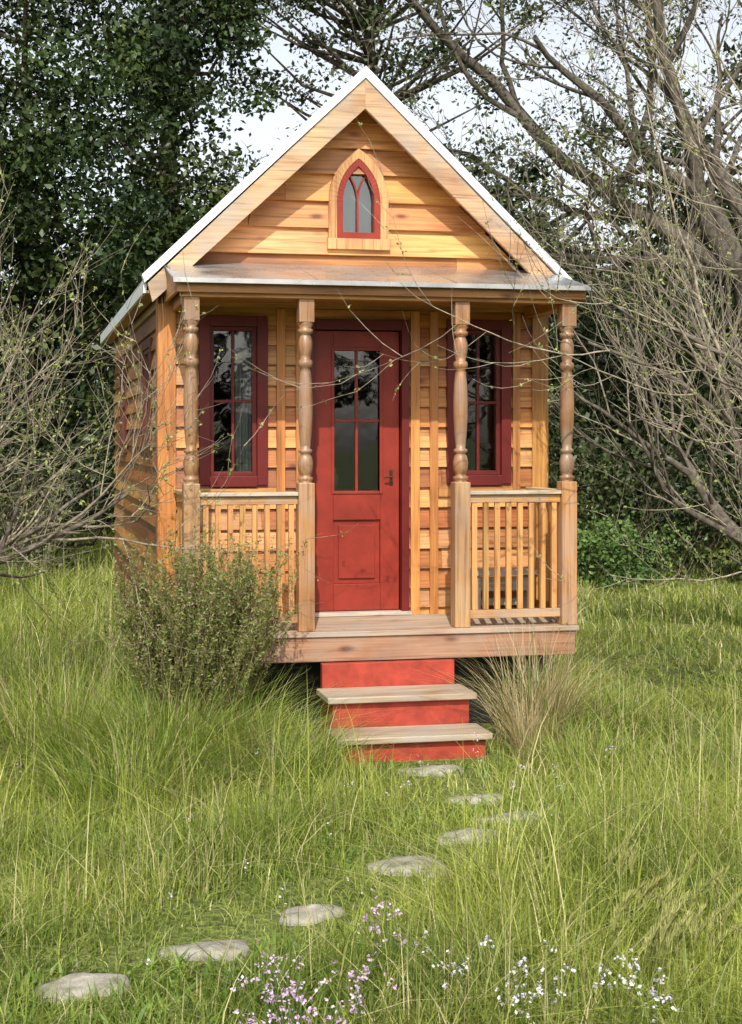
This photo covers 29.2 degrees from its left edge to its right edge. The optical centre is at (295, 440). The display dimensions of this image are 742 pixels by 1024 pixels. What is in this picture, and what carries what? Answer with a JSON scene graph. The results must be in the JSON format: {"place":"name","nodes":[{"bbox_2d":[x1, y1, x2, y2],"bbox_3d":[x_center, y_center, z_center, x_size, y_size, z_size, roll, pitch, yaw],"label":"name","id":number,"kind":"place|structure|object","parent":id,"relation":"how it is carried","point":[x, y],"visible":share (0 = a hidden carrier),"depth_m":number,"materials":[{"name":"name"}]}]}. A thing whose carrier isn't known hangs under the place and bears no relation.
{"place":"outdoors","nodes":[
{"label":"outdoors","id":0,"kind":"place"},
{"bbox_2d":[103,206,535,343],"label":"soffit","id":1,"kind":"structure","parent":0,"point":[146,301],"depth_m":9.80,"materials":[{"name":"brown wood"}]},
{"bbox_2d":[100,66,572,343],"bbox_3d":[-0.016,-1.620,11.214,2.790,1.440,4.757,0,0,-11],"label":"roof flashing","id":2,"kind":"object","parent":1,"relation":"attached to","point":[427,135],"visible":0.64,"depth_m":8.90,"materials":[{"name":"silver metal"}]},
{"bbox_2d":[147,78,552,301],"bbox_3d":[0.433,-1.553,8.906,2.719,1.424,0.030,0,0,-11],"label":"rake board","id":3,"kind":"object","parent":1,"relation":"attached to","point":[381,111],"visible":0.79,"depth_m":8.88,"materials":[{"name":"brown wood"}]},
{"bbox_2d":[147,81,556,282],"bbox_3d":[-0.017,-1.646,11.220,2.744,1.352,4.745,0,0,-11],"label":"roof metal sheet","id":4,"kind":"object","parent":1,"relation":"on","point":[221,212],"visible":0.14,"depth_m":9.11,"materials":[{"name":"grey metal"}]},
{"bbox_2d":[334,468,338,489],"bbox_3d":[0.235,0.265,9.764,0.120,0.150,0.120,0,0,-11],"label":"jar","id":5,"kind":"object","parent":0,"point":[336,477],"visible":0.22,"depth_m":9.73,"materials":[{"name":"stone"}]},
{"bbox_2d":[163,110,534,303],"bbox_3d":[0.396,-1.500,9.093,2.486,1.300,0.039,0,0,-11],"label":"gable siding","id":6,"kind":"object","parent":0,"point":[286,223],"visible":0.51,"depth_m":9.10,"materials":[{"name":"yellow wood"}]},
{"bbox_2d":[0,448,741,1023],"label":"ground","id":7,"kind":"structure","parent":0,"point":[202,926],"depth_m":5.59,"materials":[{"name":"green plant"}]},
{"bbox_2d":[0,165,104,474],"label":"apple tree","id":8,"kind":"object","parent":7,"relation":"on","point":[4,446],"visible":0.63,"depth_m":13.30,"materials":[{"name":"brown plant"}]},
{"bbox_2d":[0,411,114,584],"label":"shrub","id":9,"kind":"object","parent":7,"relation":"on","point":[6,512],"visible":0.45,"depth_m":17.44,"materials":[{"name":"green plant"}]},
{"bbox_2d":[0,598,136,731],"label":"tall grass clump","id":10,"kind":"object","parent":7,"relation":"on","point":[7,680],"visible":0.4,"depth_m":8.86,"materials":[{"name":"green plant"}]},
{"bbox_2d":[34,972,129,1003],"bbox_3d":[-0.686,1.759,4.565,0.311,0.068,0.191,0,0,-11],"label":"stepping stone","id":11,"kind":"object","parent":7,"relation":"on","point":[102,979],"visible":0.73,"depth_m":4.54,"materials":[{"name":"grey stone"}]},
{"bbox_2d":[0,0,245,564],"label":"bay tree","id":12,"kind":"object","parent":7,"relation":"on","point":[29,156],"visible":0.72,"depth_m":18.33,"materials":[{"name":"green plant"}]},
{"bbox_2d":[0,703,306,824],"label":"tall grass clump","id":13,"kind":"object","parent":7,"relation":"on","point":[112,778],"visible":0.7,"depth_m":6.79,"materials":[{"name":"green plant"}]},
{"bbox_2d":[0,626,333,785],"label":"tall grass clump","id":14,"kind":"object","parent":7,"relation":"on","point":[18,735],"visible":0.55,"depth_m":7.57,"materials":[{"name":"green plant"}]},
{"bbox_2d":[64,0,284,441],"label":"redwood tree","id":15,"kind":"object","parent":7,"relation":"on","point":[210,19],"visible":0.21,"depth_m":22.61,"materials":[{"name":"green plant"}]},
{"bbox_2d":[0,167,358,703],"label":"apple tree","id":16,"kind":"object","parent":7,"relation":"on","point":[54,536],"visible":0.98,"depth_m":7.87,"materials":[{"name":"brown plant"}]},
{"bbox_2d":[158,939,249,960],"bbox_3d":[-0.312,1.748,4.855,0.313,0.069,0.162,0,0,-11],"label":"stepping stone","id":17,"kind":"object","parent":7,"relation":"on","point":[191,952],"visible":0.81,"depth_m":4.82,"materials":[{"name":"grey stone"}]},
{"bbox_2d":[99,507,308,737],"bbox_3d":[-0.509,1.055,7.755,1.147,1.354,0.849,0,0,10],"label":"heather bush","id":18,"kind":"object","parent":7,"relation":"on","point":[227,633],"visible":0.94,"depth_m":7.68,"materials":[{"name":"green plant"}]},
{"bbox_2d":[4,652,477,788],"bbox_3d":[-0.659,1.418,7.497,2.595,0.702,2.439,0,0,32],"label":"tall grass clump","id":19,"kind":"object","parent":7,"relation":"on","point":[192,718],"visible":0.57,"depth_m":7.32,"materials":[{"name":"green plant"}]},
{"bbox_2d":[71,661,423,775],"bbox_3d":[-0.386,1.455,7.685,2.271,0.612,2.222,0,0,32],"label":"tall grass clump","id":20,"kind":"object","parent":7,"relation":"on","point":[268,710],"visible":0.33,"depth_m":7.61,"materials":[{"name":"green plant"}]},
{"bbox_2d":[90,694,469,799],"bbox_3d":[-0.069,1.520,7.251,1.696,0.482,1.757,0,0,-44],"label":"tall grass clump","id":21,"kind":"object","parent":7,"relation":"on","point":[287,749],"visible":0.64,"depth_m":7.14,"materials":[{"name":"green plant"}]},
{"bbox_2d":[279,904,343,925],"bbox_3d":[0.058,1.728,5.158,0.249,0.070,0.130,0,0,-11],"label":"stepping stone","id":22,"kind":"object","parent":7,"relation":"on","point":[293,911],"visible":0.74,"depth_m":5.15,"materials":[{"name":"grey stone"}]},
{"bbox_2d":[245,702,381,772],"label":"tall grass clump","id":23,"kind":"object","parent":7,"relation":"on","point":[329,740],"visible":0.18,"depth_m":7.65,"materials":[{"name":"green plant"}]},
{"bbox_2d":[230,889,421,1023],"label":"pink wildflowers","id":24,"kind":"object","parent":7,"relation":"on","point":[360,998],"visible":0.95,"depth_m":4.02,"materials":[{"name":"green plant"}]},
{"bbox_2d":[14,731,664,1022],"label":"wildflowers scattered","id":25,"kind":"object","parent":7,"relation":"on","point":[359,881],"visible":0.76,"depth_m":5.70,"materials":[{"name":"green plant"}]},
{"bbox_2d":[0,0,741,373],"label":"old oak tree","id":26,"kind":"object","parent":7,"relation":"on","point":[510,98],"visible":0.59,"depth_m":17.22,"materials":[{"name":"brown plant"}]},
{"bbox_2d":[0,226,741,539],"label":"distant trees","id":27,"kind":"object","parent":7,"relation":"on","point":[84,416],"visible":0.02,"depth_m":26.21,"materials":[{"name":"green plant"}]},
{"bbox_2d":[195,0,583,131],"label":"oak tree","id":28,"kind":"object","parent":7,"relation":"on","point":[310,45],"visible":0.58,"depth_m":29.85,"materials":[{"name":"green plant"}]},
{"bbox_2d":[230,655,551,730],"bbox_3d":[0.045,1.540,10.899,2.300,0.460,5.000,0,0,-11],"label":"trailer frame","id":29,"kind":"object","parent":7,"relation":"on","point":[305,675],"visible":0.06,"depth_m":8.62,"materials":[{"name":"black metal"}]},
{"bbox_2d":[253,631,574,663],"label":"deck fascia","id":30,"kind":"structure","parent":29,"relation":"on","point":[355,648],"depth_m":8.41,"materials":[{"name":"brown wood"}]},
{"bbox_2d":[182,297,199,592],"bbox_3d":[-0.607,0.146,8.225,0.096,1.945,0.096,0,0,-11],"label":"porch post","id":31,"kind":"object","parent":30,"relation":"on","point":[191,504],"visible":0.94,"depth_m":8.19,"materials":[{"name":"brown wood"}]},
{"bbox_2d":[296,299,314,631],"bbox_3d":[0.056,0.146,8.354,0.096,1.945,0.096,0,0,-11],"label":"porch post","id":32,"kind":"object","parent":30,"relation":"on","point":[305,530],"visible":1,"depth_m":8.31,"materials":[{"name":"brown wood"}]},
{"bbox_2d":[200,490,561,623],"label":"railing rails","id":33,"kind":"object","parent":32,"relation":"attached to","point":[279,498],"visible":0.84,"depth_m":8.54,"materials":[{"name":"brown wood"}]},
{"bbox_2d":[315,609,411,616],"bbox_3d":[0.394,1.107,9.107,0.690,0.023,0.130,0,0,-11],"label":"threshold","id":34,"kind":"object","parent":30,"relation":"on","point":[357,613],"visible":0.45,"depth_m":9.06,"materials":[{"name":"brown wood"}]},
{"bbox_2d":[177,501,556,614],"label":"balusters","id":35,"kind":"object","parent":30,"relation":"on","point":[542,528],"visible":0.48,"depth_m":8.57,"materials":[{"name":"brown wood"}]},
{"bbox_2d":[173,487,556,607],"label":"side rails","id":36,"kind":"object","parent":35,"relation":"attached to","point":[179,499],"visible":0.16,"depth_m":8.94,"materials":[{"name":"brown wood"}]},
{"bbox_2d":[451,302,469,627],"bbox_3d":[0.989,0.146,8.535,0.096,1.945,0.096,0,0,-11],"label":"porch post","id":37,"kind":"object","parent":30,"relation":"on","point":[460,551],"visible":0.99,"depth_m":8.49,"materials":[{"name":"brown wood"}]},
{"bbox_2d":[470,567,537,618],"bbox_3d":[1.294,0.970,9.058,0.430,0.300,0.250,0,0,-11],"label":"porch bench","id":38,"kind":"object","parent":30,"relation":"on","point":[502,586],"visible":0.38,"depth_m":8.98,"materials":[{"name":"grey wood"}]},
{"bbox_2d":[557,304,576,624],"bbox_3d":[1.651,0.146,8.664,0.096,1.945,0.096,0,0,-11],"label":"porch post","id":39,"kind":"object","parent":30,"relation":"on","point":[567,535],"visible":0.98,"depth_m":8.62,"materials":[{"name":"brown wood"}]},
{"bbox_3d":[0.387,0.225,9.142,2.364,2.150,0.059,0,0,-11],"label":"front wall","id":40,"kind":"object","parent":29,"relation":"on","visible":0},
{"bbox_2d":[199,315,267,486],"bbox_3d":[-0.396,-0.245,8.950,0.434,1.074,0.098,0,0,-11],"label":"frame","id":41,"kind":"object","parent":40,"relation":"attached to","point":[257,328],"visible":0.95,"depth_m":8.93,"materials":[{"name":"red paint"}]},
{"bbox_2d":[235,332,250,470],"bbox_3d":[-0.310,-0.250,9.078,0.156,1.020,0.036,0,0,-11],"label":"curtain","id":42,"kind":"object","parent":41,"relation":"hanging from","point":[243,386],"depth_m":9.08,"materials":[{"name":"fabric"}]},
{"bbox_2d":[156,297,547,624],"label":"vertical trim","id":43,"kind":"structure","parent":40,"relation":"attached to","point":[166,326],"depth_m":9.14,"materials":[{"name":"brown wood"}]},
{"bbox_2d":[176,307,531,613],"bbox_3d":[0.396,0.240,9.097,2.486,2.180,0.032,0,0,-11],"label":"front siding","id":44,"kind":"object","parent":40,"relation":"attached to","point":[444,554],"visible":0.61,"depth_m":9.18,"materials":[{"name":"brown wood"}]},
{"bbox_2d":[164,294,523,496],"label":"horizontal trim","id":45,"kind":"structure","parent":44,"relation":"attached to","point":[365,311],"depth_m":9.07,"materials":[{"name":"brown wood"}]},
{"bbox_2d":[310,319,409,610],"bbox_3d":[0.392,0.170,9.117,0.670,1.880,0.110,0,0,-11],"label":"jamb","id":46,"kind":"object","parent":40,"relation":"attached to","point":[400,326],"visible":0.57,"depth_m":9.12,"materials":[{"name":"red paint"}]},
{"bbox_2d":[315,331,398,610],"bbox_3d":[0.389,0.195,9.133,0.558,1.790,0.048,0,0,-11],"label":"leaf","id":47,"kind":"object","parent":46,"relation":"attached to","point":[357,567],"visible":0.99,"depth_m":9.12,"materials":[{"name":"red paint"}]},
{"bbox_2d":[384,470,392,484],"bbox_3d":[0.595,0.240,9.131,0.065,0.100,0.050,0,0,-11],"label":"handle","id":48,"kind":"object","parent":47,"relation":"attached to","point":[390,476],"visible":1,"depth_m":9.15,"materials":[{"name":"brown metal"}]},
{"bbox_2d":[446,319,511,484],"bbox_3d":[1.184,-0.245,9.257,0.434,1.074,0.098,0,0,-11],"label":"frame","id":49,"kind":"object","parent":40,"relation":"attached to","point":[500,473],"visible":0.65,"depth_m":9.25,"materials":[{"name":"red paint"}]},
{"bbox_2d":[486,358,492,443],"bbox_3d":[1.445,-0.285,10.213,0.001,0.660,0.510,0,0,-11],"label":"glass","id":50,"kind":"object","parent":49,"relation":"in","point":[489,407],"depth_m":10.38,"materials":[{"name":"glass"}]},
{"bbox_3d":[0.388,-1.420,9.138,2.486,1.140,0.048,0,0,-11],"label":"gable","id":51,"kind":"object","parent":40,"relation":"on","visible":0},
{"bbox_2d":[343,175,371,232],"bbox_3d":[0.376,-1.541,9.198,0.284,0.512,0.005,0,0,-11],"label":"window glass pane","id":52,"kind":"object","parent":51,"relation":"attached to","point":[349,215],"visible":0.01,"depth_m":9.20,"materials":[{"name":"glass"}]},
{"bbox_2d":[326,149,389,250],"bbox_3d":[0.398,-1.537,9.082,0.410,0.645,0.062,0,0,-11],"label":"casing","id":53,"kind":"object","parent":51,"relation":"attached to","point":[382,243],"visible":0.97,"depth_m":9.06,"materials":[{"name":"brown wood"}]},
{"bbox_2d":[337,159,379,238],"bbox_3d":[0.394,-1.541,9.105,0.284,0.512,0.075,0,0,-11],"label":"frame","id":54,"kind":"object","parent":51,"relation":"attached to","point":[361,165],"visible":0.94,"depth_m":9.07,"materials":[{"name":"red paint"}]},
{"bbox_2d":[349,176,365,231],"bbox_3d":[0.393,-1.524,9.108,0.159,0.396,0.032,0,0,-11],"label":"tracery","id":55,"kind":"object","parent":54,"relation":"attached to","point":[357,201],"visible":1,"depth_m":9.10,"materials":[{"name":"red paint"}]},
{"bbox_2d":[164,271,582,317],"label":"porch side beam","id":56,"kind":"structure","parent":51,"relation":"attached to","point":[170,292],"depth_m":8.74,"materials":[{"name":"brown wood"}]},
{"bbox_2d":[317,659,492,763],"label":"porch steps","id":57,"kind":"structure","parent":7,"relation":"on","point":[386,693],"depth_m":8.05,"materials":[{"name":"red paint"}]},
{"bbox_2d":[364,855,446,875],"bbox_3d":[0.432,1.704,5.688,0.326,0.068,0.238,0,0,-11],"label":"stepping stone","id":58,"kind":"object","parent":7,"relation":"on","point":[401,858],"visible":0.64,"depth_m":5.64,"materials":[{"name":"grey stone"}]},
{"bbox_2d":[394,764,464,776],"bbox_3d":[0.698,1.748,7.496,0.368,0.069,0.202,0,0,-11],"label":"stepping stone","id":59,"kind":"object","parent":7,"relation":"on","point":[432,768],"visible":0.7,"depth_m":7.44,"materials":[{"name":"grey stone"}]},
{"bbox_2d":[436,827,496,844],"bbox_3d":[0.731,1.699,6.089,0.291,0.068,0.154,0,0,-11],"label":"stepping stone","id":60,"kind":"object","parent":7,"relation":"on","point":[459,832],"visible":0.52,"depth_m":6.04,"materials":[{"name":"grey stone"}]},
{"bbox_2d":[444,793,503,804],"bbox_3d":[0.863,1.736,6.865,0.285,0.067,0.162,0,0,11],"label":"stepping stone","id":61,"kind":"object","parent":7,"relation":"on","point":[474,797],"visible":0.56,"depth_m":6.81,"materials":[{"name":"grey stone"}]},
{"bbox_2d":[228,0,741,629],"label":"apple tree","id":62,"kind":"object","parent":7,"relation":"on","point":[700,364],"visible":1,"depth_m":8.18,"materials":[{"name":"brown plant"}]},
{"bbox_2d":[334,613,678,749],"bbox_3d":[1.247,1.368,8.187,1.943,0.792,1.844,0,0,19],"label":"dry grass clump","id":63,"kind":"object","parent":7,"relation":"on","point":[540,685],"visible":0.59,"depth_m":8.14,"materials":[{"name":"beige plant"}]},
{"bbox_2d":[478,811,536,823],"bbox_3d":[0.965,1.709,6.412,0.344,0.069,0.132,0,0,-11],"label":"stepping stone","id":64,"kind":"object","parent":7,"relation":"on","point":[504,814],"visible":0.3,"depth_m":6.37,"materials":[{"name":"grey stone"}]},
{"bbox_2d":[446,678,603,763],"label":"dry grass clump","id":65,"kind":"object","parent":7,"relation":"on","point":[520,719],"visible":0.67,"depth_m":7.73,"materials":[{"name":"beige plant"}]},
{"bbox_2d":[422,930,679,1023],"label":"white wildflowers","id":66,"kind":"object","parent":7,"relation":"on","point":[516,999],"visible":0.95,"depth_m":4.06,"materials":[{"name":"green plant"}]},
{"bbox_2d":[445,111,689,475],"bbox_3d":[3.922,-1.984,26.920,7.755,7.801,6.836,0,0,-11],"label":"oak tree","id":67,"kind":"object","parent":7,"relation":"on","point":[533,169],"visible":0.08,"depth_m":25.78,"materials":[{"name":"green plant"}]},
{"bbox_2d":[448,656,712,747],"bbox_3d":[1.714,1.496,8.392,1.512,0.535,1.780,0,0,14],"label":"dry grass clump","id":68,"kind":"object","parent":7,"relation":"on","point":[581,712],"visible":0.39,"depth_m":8.27,"materials":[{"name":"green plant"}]},
{"bbox_2d":[467,700,729,781],"bbox_3d":[1.577,1.570,7.553,1.479,0.383,1.324,0,0,16],"label":"tall grass clump","id":69,"kind":"object","parent":7,"relation":"on","point":[578,748],"visible":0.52,"depth_m":7.49,"materials":[{"name":"green plant"}]},
{"bbox_2d":[548,356,667,520],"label":"shrub","id":70,"kind":"object","parent":7,"relation":"on","point":[551,429],"visible":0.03,"depth_m":19.55,"materials":[{"name":"green plant"}]},
{"bbox_2d":[517,658,741,744],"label":"tall grass clump","id":71,"kind":"object","parent":7,"relation":"on","point":[633,707],"visible":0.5,"depth_m":8.31,"materials":[{"name":"green plant"}]},
{"bbox_2d":[529,0,741,550],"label":"apple tree","id":72,"kind":"object","parent":7,"relation":"on","point":[691,476],"visible":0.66,"depth_m":12.79,"materials":[{"name":"brown plant"}]},
{"bbox_2d":[538,25,741,549],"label":"oak tree","id":73,"kind":"object","parent":7,"relation":"on","point":[718,200],"visible":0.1,"depth_m":23.87,"materials":[{"name":"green plant"}]},
{"bbox_2d":[577,504,707,593],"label":"shrub","id":74,"kind":"object","parent":7,"relation":"on","point":[594,545],"visible":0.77,"depth_m":17.25,"materials":[{"name":"green plant"}]},
{"bbox_2d":[545,240,741,556],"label":"oak tree","id":75,"kind":"object","parent":7,"relation":"on","point":[610,363],"visible":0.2,"depth_m":20.29,"materials":[{"name":"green plant"}]},
{"bbox_2d":[548,402,741,583],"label":"shrub","id":76,"kind":"object","parent":7,"relation":"on","point":[613,505],"visible":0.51,"depth_m":18.65,"materials":[{"name":"green plant"}]},
{"bbox_2d":[601,822,741,1022],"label":"foxtail grass","id":77,"kind":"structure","parent":7,"relation":"on","point":[671,918],"depth_m":4.34,"materials":[{"name":"green plant"}]},
{"bbox_2d":[611,423,741,582],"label":"shrub","id":78,"kind":"object","parent":7,"relation":"on","point":[721,504],"visible":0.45,"depth_m":18.04,"materials":[{"name":"green plant"}]},
{"bbox_2d":[717,31,741,472],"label":"oak tree","id":79,"kind":"object","parent":7,"relation":"on","point":[725,48],"visible":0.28,"depth_m":22.47,"materials":[{"name":"green plant"}]},
{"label":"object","id":80,"kind":"object","parent":7,"relation":"on","visible":0},
{"bbox_2d":[119,357,128,453],"bbox_3d":[-1.416,-0.285,11.898,0.082,0.794,0.644,0,0,-11],"label":"frame","id":81,"kind":"object","parent":80,"relation":"attached to","point":[124,431],"visible":0.3,"depth_m":11.90,"materials":[{"name":"brown paint"}]},
{"bbox_2d":[113,293,162,617],"bbox_3d":[-1.255,0.180,10.992,0.032,2.299,4.320,0,0,-11],"label":"siding","id":82,"kind":"object","parent":80,"relation":"attached to","point":[142,529],"visible":0.56,"depth_m":10.78,"materials":[{"name":"brown wood"}]},
{"bbox_2d":[141,337,153,456],"bbox_3d":[-0.997,-0.285,9.739,0.082,0.794,0.644,0,0,-11],"label":"frame","id":83,"kind":"object","parent":80,"relation":"attached to","point":[146,346],"visible":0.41,"depth_m":9.79,"materials":[{"name":"brown paint"}]},
{"bbox_2d":[147,355,147,443],"bbox_3d":[-0.996,-0.285,9.739,0.001,0.660,0.510,0,0,-11],"label":"glass","id":84,"kind":"object","parent":83,"relation":"attached to","point":[147,401],"depth_m":9.96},
{"bbox_2d":[214,330,390,490],"bbox_3d":[-0.024,0.155,11.257,2.360,2.190,4.230,0,0,-11],"label":"interior","id":85,"kind":"object","parent":80,"relation":"attached to","point":[368,442],"depth_m":11.48,"materials":[{"name":"black"}]},
{"bbox_2d":[334,489,377,490],"bbox_3d":[0.260,0.355,9.794,0.560,0.030,0.250,0,0,-11],"label":"shelf","id":86,"kind":"object","parent":85,"relation":"attached to","point":[354,490],"visible":0.14,"depth_m":9.72,"materials":[{"name":"brown wood"}]},
{"bbox_2d":[0,0,741,447],"label":"sky","id":87,"kind":"structure","parent":0,"point":[265,133],"materials":[{"name":"white"}]},
{"bbox_2d":[173,282,585,307],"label":"porch beam","id":88,"kind":"structure","parent":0,"point":[294,293],"depth_m":8.41,"materials":[{"name":"brown wood"}]},
{"bbox_2d":[164,262,593,290],"bbox_3d":[0.473,-1.006,8.696,2.532,0.212,0.788,0,0,-11],"label":"porch roof sheet","id":89,"kind":"object","parent":88,"relation":"on","point":[294,274],"visible":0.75,"depth_m":8.55,"materials":[{"name":"grey metal"}]},
{"bbox_2d":[294,264,458,282],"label":"porch roof seams","id":90,"kind":"object","parent":89,"relation":"attached to","point":[422,267],"visible":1,"depth_m":8.67,"materials":[{"name":"grey metal"}]},
{"bbox_2d":[262,613,578,638],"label":"deck boards","id":91,"kind":"object","parent":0,"point":[389,625],"visible":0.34,"depth_m":8.59,"materials":[{"name":"brown wood"}]},
{"bbox_2d":[465,335,492,469],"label":"wall","id":92,"kind":"structure","parent":0,"point":[485,459],"depth_m":10.55,"materials":[{"name":"brown wood"}]},
{"bbox_2d":[479,347,492,452],"bbox_3d":[1.446,-0.285,10.213,0.082,0.794,0.644,0,0,-11],"label":"frame","id":93,"kind":"object","parent":92,"relation":"attached to","point":[484,355],"visible":0.37,"depth_m":10.44,"materials":[{"name":"brown paint"}]}
]}

